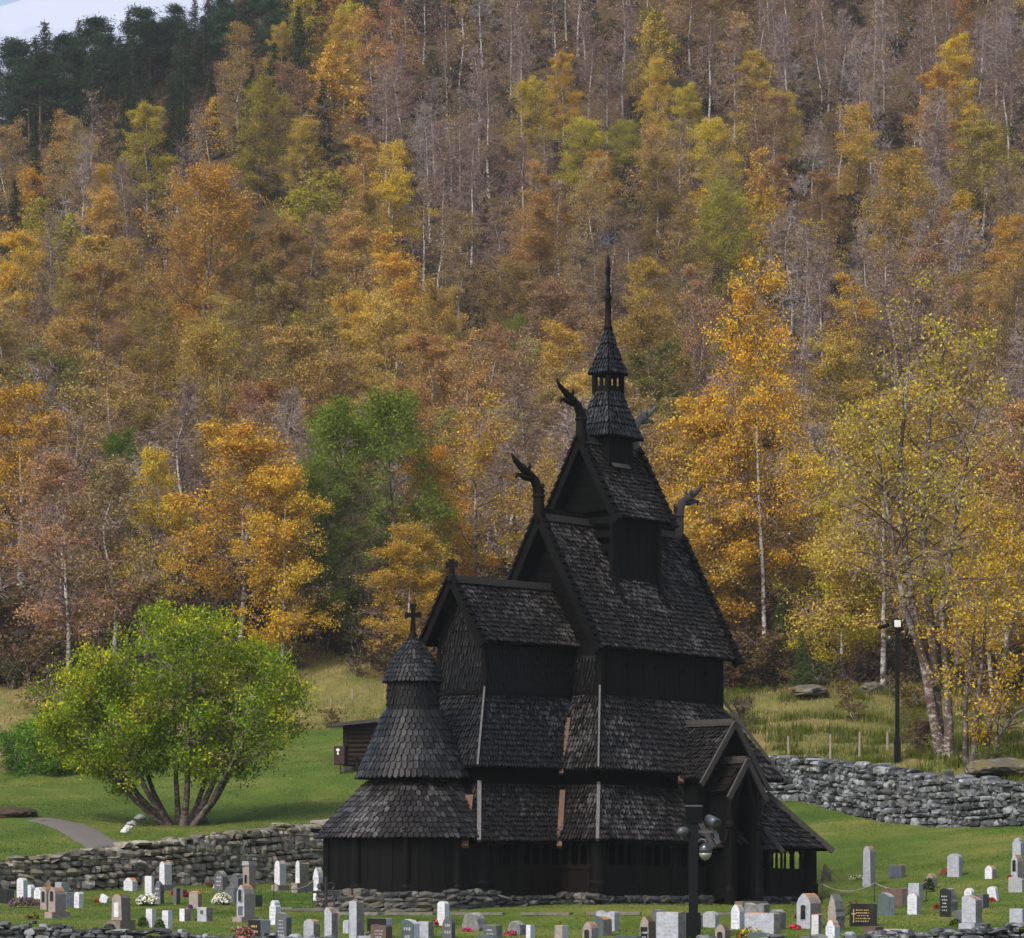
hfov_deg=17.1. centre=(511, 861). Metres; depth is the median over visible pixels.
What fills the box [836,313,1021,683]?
birch tree
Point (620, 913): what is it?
flagstone
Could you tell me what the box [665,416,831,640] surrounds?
birch tree
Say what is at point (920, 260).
birch tree
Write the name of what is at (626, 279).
birch tree
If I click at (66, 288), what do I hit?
birch tree
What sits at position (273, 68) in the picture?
spruce tree
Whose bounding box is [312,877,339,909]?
iron cross
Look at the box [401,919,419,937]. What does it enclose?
gravestone
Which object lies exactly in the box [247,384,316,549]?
birch tree
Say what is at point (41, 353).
birch tree
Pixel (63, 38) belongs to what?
pine tree
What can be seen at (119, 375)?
birch tree
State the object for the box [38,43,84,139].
pine tree
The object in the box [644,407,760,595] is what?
birch tree
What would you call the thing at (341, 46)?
birch tree
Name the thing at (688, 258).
birch tree
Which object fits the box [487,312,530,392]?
broadleaf tree
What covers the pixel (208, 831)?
lawn grass
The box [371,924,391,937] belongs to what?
gravestone
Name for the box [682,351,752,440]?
birch tree
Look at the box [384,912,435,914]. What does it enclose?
flagstone
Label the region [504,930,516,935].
flowers
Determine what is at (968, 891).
gravestone
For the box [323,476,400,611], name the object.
birch tree
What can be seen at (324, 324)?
birch tree
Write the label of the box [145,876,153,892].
gravestone
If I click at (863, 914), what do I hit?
gravestone
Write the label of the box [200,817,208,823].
boulder
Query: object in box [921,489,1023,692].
birch tree
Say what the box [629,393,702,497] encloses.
birch tree
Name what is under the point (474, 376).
broadleaf tree
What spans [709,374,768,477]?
birch tree
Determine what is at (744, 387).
birch tree
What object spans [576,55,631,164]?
birch tree
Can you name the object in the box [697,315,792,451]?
birch tree
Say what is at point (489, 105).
birch tree
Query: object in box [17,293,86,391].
birch tree
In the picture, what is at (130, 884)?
gravestone
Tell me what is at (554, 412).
birch tree
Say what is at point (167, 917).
gravestone
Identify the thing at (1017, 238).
birch tree
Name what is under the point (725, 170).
birch tree
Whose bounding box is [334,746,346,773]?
notice box
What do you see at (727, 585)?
birch tree
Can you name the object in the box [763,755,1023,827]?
stone wall
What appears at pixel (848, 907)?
grass tuft
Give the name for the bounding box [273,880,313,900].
rope fence
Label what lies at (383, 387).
birch tree
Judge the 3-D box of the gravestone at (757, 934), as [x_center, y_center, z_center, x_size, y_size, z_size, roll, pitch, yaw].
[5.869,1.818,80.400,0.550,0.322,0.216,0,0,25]
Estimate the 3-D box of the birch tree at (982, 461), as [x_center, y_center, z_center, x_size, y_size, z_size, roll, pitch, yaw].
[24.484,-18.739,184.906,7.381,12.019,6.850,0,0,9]
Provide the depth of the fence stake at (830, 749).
132.27 m
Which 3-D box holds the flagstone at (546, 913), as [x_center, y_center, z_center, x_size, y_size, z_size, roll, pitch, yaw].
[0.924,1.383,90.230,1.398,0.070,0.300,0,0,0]
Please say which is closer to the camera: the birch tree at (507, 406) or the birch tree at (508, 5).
the birch tree at (507, 406)
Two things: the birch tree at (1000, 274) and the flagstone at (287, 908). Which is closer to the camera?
the flagstone at (287, 908)
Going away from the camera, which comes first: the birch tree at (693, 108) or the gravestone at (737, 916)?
the gravestone at (737, 916)
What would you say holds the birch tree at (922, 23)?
on the ground at (356, 684)
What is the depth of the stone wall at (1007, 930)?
77.78 m
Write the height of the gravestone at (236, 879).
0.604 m
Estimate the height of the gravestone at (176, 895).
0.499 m
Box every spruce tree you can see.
[0,177,25,265]
[19,115,49,212]
[44,101,69,197]
[110,78,140,167]
[132,81,163,172]
[157,71,181,164]
[165,54,200,163]
[196,67,226,159]
[235,76,261,170]
[239,61,262,151]
[254,42,296,146]
[283,3,315,121]
[302,76,342,175]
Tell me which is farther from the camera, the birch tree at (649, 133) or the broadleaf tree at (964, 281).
the birch tree at (649, 133)
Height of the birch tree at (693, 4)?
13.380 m
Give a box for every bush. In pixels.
[0,722,45,776]
[7,712,101,777]
[723,621,811,689]
[728,695,756,728]
[739,926,759,936]
[762,595,798,685]
[787,630,815,690]
[824,626,893,658]
[889,716,943,754]
[968,743,1014,759]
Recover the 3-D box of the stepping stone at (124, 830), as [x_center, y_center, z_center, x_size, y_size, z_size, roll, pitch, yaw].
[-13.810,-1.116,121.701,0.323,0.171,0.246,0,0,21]
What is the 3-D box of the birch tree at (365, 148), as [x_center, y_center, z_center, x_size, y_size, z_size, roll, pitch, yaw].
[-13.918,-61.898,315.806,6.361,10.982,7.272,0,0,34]
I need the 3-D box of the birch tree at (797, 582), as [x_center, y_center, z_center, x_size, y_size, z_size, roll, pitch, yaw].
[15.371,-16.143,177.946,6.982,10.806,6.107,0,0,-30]
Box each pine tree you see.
[0,36,39,117]
[0,50,74,147]
[0,59,36,152]
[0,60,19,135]
[0,60,48,151]
[0,71,26,155]
[19,19,57,129]
[19,36,48,132]
[31,62,64,141]
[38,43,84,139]
[47,30,76,90]
[53,42,97,114]
[62,11,119,98]
[64,38,107,121]
[65,17,96,113]
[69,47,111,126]
[79,31,128,115]
[94,27,121,102]
[98,34,136,113]
[101,11,148,102]
[113,28,152,108]
[114,2,178,88]
[131,17,177,92]
[138,17,168,83]
[144,19,180,93]
[157,19,204,104]
[159,3,200,71]
[185,0,212,63]
[188,15,221,90]
[194,0,249,73]
[196,0,222,52]
[199,6,254,90]
[221,0,262,63]
[221,5,264,100]
[236,0,289,69]
[249,0,300,70]
[278,0,296,61]
[303,0,332,37]
[304,5,326,35]
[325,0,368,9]
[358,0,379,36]
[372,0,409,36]
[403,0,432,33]
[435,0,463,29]
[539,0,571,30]
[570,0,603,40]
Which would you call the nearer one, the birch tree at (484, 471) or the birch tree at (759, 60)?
the birch tree at (484, 471)
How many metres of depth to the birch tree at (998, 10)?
360.84 m
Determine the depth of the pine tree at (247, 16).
363.78 m
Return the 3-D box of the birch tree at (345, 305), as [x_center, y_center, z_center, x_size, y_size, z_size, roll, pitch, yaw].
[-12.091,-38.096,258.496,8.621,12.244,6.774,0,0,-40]
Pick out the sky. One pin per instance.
(2, 2)
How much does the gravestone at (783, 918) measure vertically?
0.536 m
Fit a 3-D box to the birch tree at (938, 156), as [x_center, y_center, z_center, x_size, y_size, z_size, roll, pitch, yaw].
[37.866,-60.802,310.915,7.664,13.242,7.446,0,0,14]
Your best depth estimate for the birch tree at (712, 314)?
255.56 m
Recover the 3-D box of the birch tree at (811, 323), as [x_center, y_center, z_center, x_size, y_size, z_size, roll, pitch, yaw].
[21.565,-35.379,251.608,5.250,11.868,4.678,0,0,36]
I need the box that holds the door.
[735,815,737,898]
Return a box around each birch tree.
[0,114,41,261]
[0,227,51,354]
[0,229,26,327]
[0,294,33,365]
[0,309,40,443]
[0,335,102,496]
[0,357,84,506]
[0,365,87,587]
[0,378,63,584]
[0,410,121,587]
[0,449,142,687]
[0,495,26,599]
[7,442,114,645]
[13,441,93,648]
[15,206,74,325]
[15,347,102,464]
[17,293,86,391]
[21,408,133,617]
[29,313,115,450]
[30,108,108,235]
[33,451,191,683]
[35,256,155,424]
[41,116,121,235]
[41,396,100,505]
[43,259,103,354]
[48,348,167,536]
[51,129,111,265]
[65,180,142,309]
[79,161,122,254]
[80,364,149,470]
[88,234,159,365]
[88,318,156,426]
[98,296,196,418]
[105,445,204,607]
[106,152,163,266]
[108,437,192,600]
[110,99,184,219]
[126,369,224,584]
[146,436,205,561]
[148,212,217,312]
[148,417,334,643]
[164,314,230,449]
[166,104,221,240]
[175,308,264,463]
[191,430,305,616]
[192,290,264,403]
[197,399,302,600]
[199,377,282,558]
[203,19,266,145]
[209,380,314,478]
[217,411,289,538]
[220,257,290,381]
[222,460,360,668]
[228,221,329,340]
[234,322,348,466]
[236,279,319,414]
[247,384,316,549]
[250,58,340,190]
[258,314,358,455]
[260,20,300,98]
[264,109,338,207]
[264,411,315,467]
[273,417,343,548]
[278,210,337,310]
[291,272,383,402]
[292,341,373,478]
[292,390,396,567]
[299,200,405,344]
[308,279,399,400]
[309,11,373,112]
[314,133,389,246]
[321,402,402,530]
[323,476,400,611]
[326,187,397,284]
[330,470,387,585]
[338,5,401,131]
[343,510,462,658]
[345,282,416,429]
[355,75,418,203]
[357,380,418,541]
[358,249,429,377]
[360,429,418,544]
[363,138,442,252]
[368,407,451,542]
[369,0,416,72]
[372,41,422,162]
[385,443,499,617]
[387,329,478,463]
[390,0,408,43]
[392,273,476,433]
[403,103,454,242]
[409,75,467,188]
[409,118,473,262]
[411,283,494,408]
[418,326,528,525]
[421,387,548,581]
[426,202,505,327]
[431,112,497,253]
[442,126,494,266]
[448,321,525,496]
[453,45,505,167]
[453,373,568,578]
[455,406,514,570]
[455,426,524,559]
[460,67,521,197]
[460,393,542,545]
[465,0,504,66]
[465,407,532,555]
[469,333,556,478]
[472,204,518,301]
[481,0,541,117]
[489,276,595,411]
[490,156,565,280]
[493,0,545,55]
[495,132,545,228]
[495,333,555,429]
[496,10,548,136]
[496,188,578,342]
[497,391,584,500]
[499,433,560,578]
[504,173,585,300]
[517,474,553,518]
[521,357,591,495]
[522,313,591,448]
[524,312,636,468]
[526,388,589,494]
[539,49,587,143]
[539,366,612,503]
[541,279,619,388]
[548,235,612,330]
[559,8,617,137]
[563,155,640,293]
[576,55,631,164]
[576,148,624,250]
[582,197,647,317]
[590,293,708,401]
[599,3,646,118]
[601,151,694,278]
[601,255,688,379]
[602,229,670,311]
[610,0,645,49]
[611,121,692,256]
[611,253,674,356]
[611,378,672,484]
[612,334,696,476]
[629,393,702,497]
[632,49,676,150]
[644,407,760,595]
[648,196,721,318]
[653,0,731,81]
[654,387,795,623]
[655,116,707,238]
[662,82,714,171]
[662,240,721,370]
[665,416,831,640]
[666,263,729,406]
[666,464,770,614]
[670,389,786,597]
[679,9,730,120]
[679,254,829,676]
[681,0,758,64]
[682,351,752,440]
[686,530,742,632]
[688,280,768,370]
[689,509,758,626]
[697,151,753,260]
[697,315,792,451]
[703,372,749,532]
[704,362,775,474]
[706,24,755,145]
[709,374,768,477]
[721,44,780,143]
[721,363,793,479]
[725,450,854,635]
[728,386,829,595]
[741,91,811,200]
[746,153,818,287]
[747,298,791,394]
[750,0,796,114]
[753,219,840,366]
[757,199,829,348]
[759,312,800,392]
[765,13,811,138]
[765,450,856,582]
[766,343,834,497]
[766,479,920,676]
[773,416,875,614]
[776,379,977,687]
[777,301,829,416]
[778,325,884,484]
[779,263,1023,757]
[780,390,862,572]
[786,118,839,230]
[788,228,861,381]
[795,0,845,128]
[796,170,852,266]
[812,271,887,394]
[814,352,880,489]
[820,6,865,129]
[820,420,876,519]
[821,534,902,648]
[826,101,887,220]
[827,378,953,570]
[835,216,896,345]
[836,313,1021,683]
[837,24,884,123]
[839,417,896,565]
[849,78,896,189]
[850,251,912,376]
[852,0,913,67]
[853,237,930,392]
[855,155,897,268]
[860,0,907,119]
[865,374,919,496]
[866,473,988,623]
[868,247,987,373]
[877,284,981,395]
[877,443,955,592]
[883,28,942,147]
[886,214,938,358]
[889,122,967,234]
[892,3,943,121]
[898,63,975,172]
[906,166,958,270]
[906,361,952,406]
[911,82,970,214]
[913,0,972,86]
[915,394,1014,581]
[920,408,1022,559]
[921,203,978,316]
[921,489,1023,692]
[924,204,999,330]
[929,31,986,139]
[929,394,1023,690]
[931,309,989,407]
[933,474,1023,648]
[942,117,1023,238]
[952,254,1023,404]
[955,17,1001,142]
[969,158,1023,318]
[971,212,1023,355]
[972,0,1020,105]
[972,389,1023,537]
[973,382,1014,460]
[977,51,1023,158]
[977,264,1023,425]
[977,373,1015,456]
[978,377,1016,480]
[978,385,1023,554]
[986,0,1023,81]
[987,5,1023,129]
[987,315,1023,431]
[998,211,1023,291]
[999,357,1023,402]
[1005,152,1023,241]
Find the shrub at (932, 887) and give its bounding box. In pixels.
[923,877,935,890]
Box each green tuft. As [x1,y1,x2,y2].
[137,916,147,925]
[154,918,165,927]
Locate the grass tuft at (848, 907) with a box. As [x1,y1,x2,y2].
[844,900,857,916]
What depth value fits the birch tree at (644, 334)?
248.00 m
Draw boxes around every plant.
[25,913,40,918]
[949,918,960,925]
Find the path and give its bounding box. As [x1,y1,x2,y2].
[26,817,116,847]
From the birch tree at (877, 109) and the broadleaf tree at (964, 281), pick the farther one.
the birch tree at (877, 109)
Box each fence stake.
[787,736,789,754]
[829,734,831,758]
[858,732,860,756]
[886,732,888,750]
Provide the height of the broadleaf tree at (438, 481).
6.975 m
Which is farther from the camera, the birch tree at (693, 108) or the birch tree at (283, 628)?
the birch tree at (693, 108)
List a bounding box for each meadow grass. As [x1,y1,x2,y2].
[0,642,1023,780]
[723,679,1023,782]
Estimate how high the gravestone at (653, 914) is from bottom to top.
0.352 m
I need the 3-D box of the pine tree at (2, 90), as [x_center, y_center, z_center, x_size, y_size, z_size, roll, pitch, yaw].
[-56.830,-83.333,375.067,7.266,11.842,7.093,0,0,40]
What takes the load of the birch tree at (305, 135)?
on the ground at (356, 684)
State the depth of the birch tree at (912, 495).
180.08 m
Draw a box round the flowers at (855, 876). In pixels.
[849,875,862,879]
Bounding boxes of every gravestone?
[0,889,13,902]
[17,878,27,897]
[28,885,34,896]
[34,887,41,898]
[40,886,51,909]
[44,887,69,917]
[55,882,68,891]
[65,892,72,906]
[74,892,83,907]
[99,894,109,902]
[107,894,135,930]
[124,878,136,890]
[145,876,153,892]
[146,909,155,926]
[154,881,163,903]
[159,862,174,890]
[162,910,171,928]
[173,888,179,903]
[179,908,192,920]
[180,888,186,897]
[189,891,201,908]
[197,907,212,921]
[214,871,227,890]
[226,887,237,902]
[230,873,242,887]
[232,885,258,921]
[242,861,256,889]
[248,920,270,936]
[255,895,261,906]
[269,900,280,924]
[271,861,288,890]
[275,912,290,936]
[289,934,301,936]
[291,860,312,892]
[304,919,319,937]
[313,868,322,900]
[324,907,339,937]
[343,920,348,933]
[349,901,363,937]
[367,918,391,931]
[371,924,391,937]
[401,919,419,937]
[418,921,433,937]
[437,901,448,925]
[442,916,454,937]
[462,912,486,930]
[475,934,498,937]
[482,925,501,937]
[508,921,525,935]
[526,925,534,937]
[555,925,567,937]
[583,922,597,937]
[593,916,611,936]
[596,910,618,930]
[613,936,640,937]
[639,916,655,937]
[651,909,665,921]
[656,912,685,937]
[701,914,702,929]
[703,911,718,927]
[715,924,730,937]
[731,904,743,928]
[744,903,769,915]
[745,912,780,936]
[749,932,769,937]
[769,909,785,929]
[797,893,820,928]
[811,914,822,934]
[826,920,839,937]
[827,894,844,929]
[850,903,876,926]
[863,846,875,886]
[864,926,883,933]
[878,892,894,915]
[882,888,906,905]
[884,929,911,936]
[889,864,905,878]
[907,893,919,914]
[908,883,922,902]
[926,874,936,888]
[940,888,950,916]
[947,854,962,876]
[949,888,957,910]
[953,910,961,920]
[958,895,984,930]
[964,888,974,895]
[977,894,988,907]
[985,866,996,878]
[987,886,998,900]
[1008,877,1023,892]
[1009,909,1023,922]
[1011,854,1022,877]
[1012,838,1023,855]
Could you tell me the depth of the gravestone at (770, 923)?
82.72 m
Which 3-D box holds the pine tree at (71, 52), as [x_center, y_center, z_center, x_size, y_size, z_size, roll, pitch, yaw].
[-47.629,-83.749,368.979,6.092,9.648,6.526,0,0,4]
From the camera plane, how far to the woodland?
311.99 m
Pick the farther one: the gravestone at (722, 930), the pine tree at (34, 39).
the pine tree at (34, 39)
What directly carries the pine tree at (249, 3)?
on the ground at (356, 684)
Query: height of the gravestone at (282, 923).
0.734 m
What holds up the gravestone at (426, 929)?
on the ground at (356, 684)
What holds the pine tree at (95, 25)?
on the ground at (356, 684)
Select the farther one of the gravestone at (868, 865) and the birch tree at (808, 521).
the birch tree at (808, 521)
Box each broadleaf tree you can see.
[14,591,324,825]
[81,401,223,544]
[83,427,152,571]
[89,366,183,473]
[125,158,288,342]
[154,315,263,502]
[177,196,263,302]
[210,74,300,207]
[412,451,458,533]
[453,255,566,374]
[453,345,496,412]
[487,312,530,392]
[495,75,561,164]
[513,469,559,549]
[541,114,619,190]
[601,119,647,196]
[672,174,775,321]
[674,115,754,203]
[768,89,803,171]
[852,141,945,315]
[903,266,1001,395]
[973,430,1023,594]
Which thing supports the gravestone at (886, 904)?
on the ground at (356, 684)
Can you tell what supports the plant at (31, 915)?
on the ground at (356, 684)
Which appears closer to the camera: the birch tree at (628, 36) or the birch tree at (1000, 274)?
the birch tree at (1000, 274)
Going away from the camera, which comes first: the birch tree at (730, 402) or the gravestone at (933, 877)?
the gravestone at (933, 877)
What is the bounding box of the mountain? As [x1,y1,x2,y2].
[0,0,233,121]
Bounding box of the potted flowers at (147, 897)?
[135,893,159,905]
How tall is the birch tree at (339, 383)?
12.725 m
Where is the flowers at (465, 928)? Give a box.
[462,926,471,931]
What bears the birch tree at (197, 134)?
on the ground at (356, 684)
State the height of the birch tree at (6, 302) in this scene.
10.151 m
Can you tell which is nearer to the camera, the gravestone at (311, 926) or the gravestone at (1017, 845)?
the gravestone at (311, 926)
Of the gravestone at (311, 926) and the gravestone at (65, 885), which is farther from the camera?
the gravestone at (65, 885)
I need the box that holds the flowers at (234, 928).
[230,926,240,931]
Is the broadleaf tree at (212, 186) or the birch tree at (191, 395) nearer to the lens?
the birch tree at (191, 395)
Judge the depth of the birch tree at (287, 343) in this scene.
236.70 m
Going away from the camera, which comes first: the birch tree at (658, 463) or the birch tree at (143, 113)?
the birch tree at (658, 463)
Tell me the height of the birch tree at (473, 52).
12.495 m
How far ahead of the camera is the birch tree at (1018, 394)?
206.12 m
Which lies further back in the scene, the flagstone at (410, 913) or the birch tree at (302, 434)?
the birch tree at (302, 434)
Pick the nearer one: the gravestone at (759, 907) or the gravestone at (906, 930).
the gravestone at (906, 930)
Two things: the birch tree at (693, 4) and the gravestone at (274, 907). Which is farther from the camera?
the birch tree at (693, 4)
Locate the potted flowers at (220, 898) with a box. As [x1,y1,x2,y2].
[211,892,232,904]
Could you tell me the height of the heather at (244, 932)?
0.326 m
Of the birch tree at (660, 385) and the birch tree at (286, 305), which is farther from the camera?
the birch tree at (286, 305)
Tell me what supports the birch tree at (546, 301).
on the ground at (356, 684)
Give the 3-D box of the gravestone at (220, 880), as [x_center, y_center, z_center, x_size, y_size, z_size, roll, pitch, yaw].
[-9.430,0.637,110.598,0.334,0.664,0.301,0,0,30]
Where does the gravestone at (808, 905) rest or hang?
on the ground at (356, 684)
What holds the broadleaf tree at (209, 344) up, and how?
on the ground at (356, 684)
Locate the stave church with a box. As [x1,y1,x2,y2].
[314,235,834,911]
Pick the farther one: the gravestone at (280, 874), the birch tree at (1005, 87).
the birch tree at (1005, 87)
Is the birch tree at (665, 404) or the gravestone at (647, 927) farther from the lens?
the birch tree at (665, 404)
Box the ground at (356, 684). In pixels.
[0,0,1023,937]
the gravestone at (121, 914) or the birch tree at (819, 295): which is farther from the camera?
the birch tree at (819, 295)
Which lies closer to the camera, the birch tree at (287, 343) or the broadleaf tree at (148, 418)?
the broadleaf tree at (148, 418)
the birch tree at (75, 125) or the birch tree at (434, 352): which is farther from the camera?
the birch tree at (75, 125)
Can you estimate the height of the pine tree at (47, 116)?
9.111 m
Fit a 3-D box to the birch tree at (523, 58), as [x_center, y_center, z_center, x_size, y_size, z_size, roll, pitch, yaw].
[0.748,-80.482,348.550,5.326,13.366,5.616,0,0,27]
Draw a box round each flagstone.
[281,907,295,909]
[292,908,315,910]
[315,908,338,910]
[339,912,383,914]
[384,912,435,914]
[450,912,504,914]
[521,912,572,914]
[586,912,640,914]
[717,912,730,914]
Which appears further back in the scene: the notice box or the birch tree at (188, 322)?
the birch tree at (188, 322)
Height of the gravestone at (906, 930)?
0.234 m
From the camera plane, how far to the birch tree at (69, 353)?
240.91 m
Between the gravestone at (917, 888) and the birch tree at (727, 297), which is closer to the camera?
the gravestone at (917, 888)
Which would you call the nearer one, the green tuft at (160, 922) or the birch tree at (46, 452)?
the green tuft at (160, 922)
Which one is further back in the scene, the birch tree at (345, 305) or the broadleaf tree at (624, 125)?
the broadleaf tree at (624, 125)
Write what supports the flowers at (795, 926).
on the ground at (356, 684)
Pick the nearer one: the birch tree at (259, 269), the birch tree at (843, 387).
the birch tree at (843, 387)
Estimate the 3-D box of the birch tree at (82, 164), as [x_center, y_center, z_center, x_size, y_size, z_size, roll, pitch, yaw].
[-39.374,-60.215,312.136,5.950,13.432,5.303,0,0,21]
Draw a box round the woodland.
[0,0,1023,727]
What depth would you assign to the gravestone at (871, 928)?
83.17 m
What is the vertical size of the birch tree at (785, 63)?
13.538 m
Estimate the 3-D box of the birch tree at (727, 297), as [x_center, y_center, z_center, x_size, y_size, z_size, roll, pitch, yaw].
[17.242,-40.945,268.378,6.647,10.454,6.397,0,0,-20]
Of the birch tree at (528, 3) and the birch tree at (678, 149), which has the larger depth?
the birch tree at (528, 3)
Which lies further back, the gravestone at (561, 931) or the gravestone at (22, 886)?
the gravestone at (22, 886)
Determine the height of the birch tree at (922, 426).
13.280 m
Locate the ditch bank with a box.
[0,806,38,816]
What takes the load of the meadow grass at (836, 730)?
on the ground at (356, 684)
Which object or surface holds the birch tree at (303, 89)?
on the ground at (356, 684)
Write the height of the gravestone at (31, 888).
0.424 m
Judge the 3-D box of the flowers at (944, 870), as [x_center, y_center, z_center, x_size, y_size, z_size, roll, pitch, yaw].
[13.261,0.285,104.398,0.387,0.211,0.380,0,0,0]
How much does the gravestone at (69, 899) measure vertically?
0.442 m
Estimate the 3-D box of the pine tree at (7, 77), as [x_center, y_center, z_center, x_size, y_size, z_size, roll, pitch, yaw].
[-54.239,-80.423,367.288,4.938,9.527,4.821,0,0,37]
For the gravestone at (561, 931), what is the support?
on the ground at (356, 684)
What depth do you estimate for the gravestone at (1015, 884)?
98.42 m
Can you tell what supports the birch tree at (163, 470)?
on the ground at (356, 684)
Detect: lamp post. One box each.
[677,805,720,937]
[878,619,901,762]
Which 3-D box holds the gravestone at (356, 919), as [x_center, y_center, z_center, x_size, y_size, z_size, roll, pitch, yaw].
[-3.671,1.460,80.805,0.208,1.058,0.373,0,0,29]
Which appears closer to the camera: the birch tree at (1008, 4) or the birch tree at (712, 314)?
the birch tree at (712, 314)
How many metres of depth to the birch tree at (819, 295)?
271.04 m
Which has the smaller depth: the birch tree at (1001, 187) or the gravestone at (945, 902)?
the gravestone at (945, 902)
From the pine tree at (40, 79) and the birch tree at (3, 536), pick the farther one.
the pine tree at (40, 79)
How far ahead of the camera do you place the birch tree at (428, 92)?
334.42 m
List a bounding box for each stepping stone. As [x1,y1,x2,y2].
[120,828,128,832]
[127,820,136,824]
[134,814,145,818]
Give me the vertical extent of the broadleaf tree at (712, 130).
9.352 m
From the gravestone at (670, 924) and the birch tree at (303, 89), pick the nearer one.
the gravestone at (670, 924)
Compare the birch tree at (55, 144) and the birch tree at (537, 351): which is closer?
the birch tree at (537, 351)
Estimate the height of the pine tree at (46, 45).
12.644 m
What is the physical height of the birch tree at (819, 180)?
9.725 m
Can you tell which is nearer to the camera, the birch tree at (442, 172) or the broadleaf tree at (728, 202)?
the broadleaf tree at (728, 202)
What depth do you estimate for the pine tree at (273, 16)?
365.12 m
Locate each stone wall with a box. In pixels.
[0,819,328,893]
[0,920,1023,937]
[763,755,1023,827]
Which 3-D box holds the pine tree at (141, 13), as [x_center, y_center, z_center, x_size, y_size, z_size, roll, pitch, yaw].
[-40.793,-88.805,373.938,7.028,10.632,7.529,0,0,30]
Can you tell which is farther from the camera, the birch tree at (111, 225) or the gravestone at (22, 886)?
the birch tree at (111, 225)
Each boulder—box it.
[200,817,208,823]
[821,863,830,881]
[964,758,1023,774]
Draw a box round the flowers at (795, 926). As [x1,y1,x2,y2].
[789,924,801,929]
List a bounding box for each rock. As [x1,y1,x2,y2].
[791,684,827,695]
[859,681,883,692]
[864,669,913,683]
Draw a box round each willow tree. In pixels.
[248,454,388,648]
[257,386,422,646]
[308,382,466,621]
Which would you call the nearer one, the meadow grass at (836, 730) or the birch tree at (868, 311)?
the meadow grass at (836, 730)
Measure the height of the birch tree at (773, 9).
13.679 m
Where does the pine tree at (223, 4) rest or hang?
on the ground at (356, 684)
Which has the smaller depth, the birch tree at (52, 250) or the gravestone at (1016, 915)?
the gravestone at (1016, 915)
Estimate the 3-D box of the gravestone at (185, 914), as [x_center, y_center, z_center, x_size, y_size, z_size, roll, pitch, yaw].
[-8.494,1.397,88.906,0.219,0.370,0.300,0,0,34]
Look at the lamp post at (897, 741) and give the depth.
125.43 m
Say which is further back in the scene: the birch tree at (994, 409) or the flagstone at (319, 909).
the birch tree at (994, 409)
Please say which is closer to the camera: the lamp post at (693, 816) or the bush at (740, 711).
the lamp post at (693, 816)
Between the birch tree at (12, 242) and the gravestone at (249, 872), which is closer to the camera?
the gravestone at (249, 872)
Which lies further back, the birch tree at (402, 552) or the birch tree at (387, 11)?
the birch tree at (387, 11)
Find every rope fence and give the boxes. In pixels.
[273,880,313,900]
[821,880,926,903]
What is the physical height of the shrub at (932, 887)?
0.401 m
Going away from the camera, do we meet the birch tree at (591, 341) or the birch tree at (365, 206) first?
the birch tree at (591, 341)
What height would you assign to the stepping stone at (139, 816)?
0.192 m
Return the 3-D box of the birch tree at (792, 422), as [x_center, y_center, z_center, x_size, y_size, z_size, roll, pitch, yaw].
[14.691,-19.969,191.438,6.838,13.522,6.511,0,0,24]
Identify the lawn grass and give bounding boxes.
[0,726,366,859]
[0,800,1023,937]
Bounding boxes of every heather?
[8,896,39,906]
[235,926,254,937]
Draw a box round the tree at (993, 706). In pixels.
[908,548,1023,763]
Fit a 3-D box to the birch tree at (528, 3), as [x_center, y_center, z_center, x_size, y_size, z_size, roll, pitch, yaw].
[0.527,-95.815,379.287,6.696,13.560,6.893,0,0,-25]
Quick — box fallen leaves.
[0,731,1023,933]
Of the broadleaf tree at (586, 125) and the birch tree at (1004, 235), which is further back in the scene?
the broadleaf tree at (586, 125)
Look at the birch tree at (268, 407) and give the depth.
188.62 m
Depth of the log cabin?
137.08 m
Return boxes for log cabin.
[334,718,379,771]
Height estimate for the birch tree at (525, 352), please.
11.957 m
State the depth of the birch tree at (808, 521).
198.35 m
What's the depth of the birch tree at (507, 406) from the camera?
217.39 m
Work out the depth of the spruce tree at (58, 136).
341.82 m
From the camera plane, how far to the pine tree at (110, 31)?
376.42 m
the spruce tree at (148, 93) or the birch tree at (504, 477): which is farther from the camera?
the spruce tree at (148, 93)
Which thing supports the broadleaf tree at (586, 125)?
on the ground at (356, 684)
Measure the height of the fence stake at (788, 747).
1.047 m
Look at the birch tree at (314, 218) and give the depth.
289.97 m
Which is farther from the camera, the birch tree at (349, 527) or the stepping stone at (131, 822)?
the birch tree at (349, 527)
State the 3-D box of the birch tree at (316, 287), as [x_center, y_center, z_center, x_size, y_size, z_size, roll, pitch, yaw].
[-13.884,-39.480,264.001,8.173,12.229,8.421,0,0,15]
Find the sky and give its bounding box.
[0,0,20,5]
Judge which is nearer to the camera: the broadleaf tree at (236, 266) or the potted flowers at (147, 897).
the potted flowers at (147, 897)
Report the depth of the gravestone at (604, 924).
83.64 m
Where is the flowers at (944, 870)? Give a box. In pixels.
[939,868,946,873]
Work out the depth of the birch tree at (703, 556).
166.62 m
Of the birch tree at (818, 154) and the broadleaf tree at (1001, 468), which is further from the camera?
the birch tree at (818, 154)
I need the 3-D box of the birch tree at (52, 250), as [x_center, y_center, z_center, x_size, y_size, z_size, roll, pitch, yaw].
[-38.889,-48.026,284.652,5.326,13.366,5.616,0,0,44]

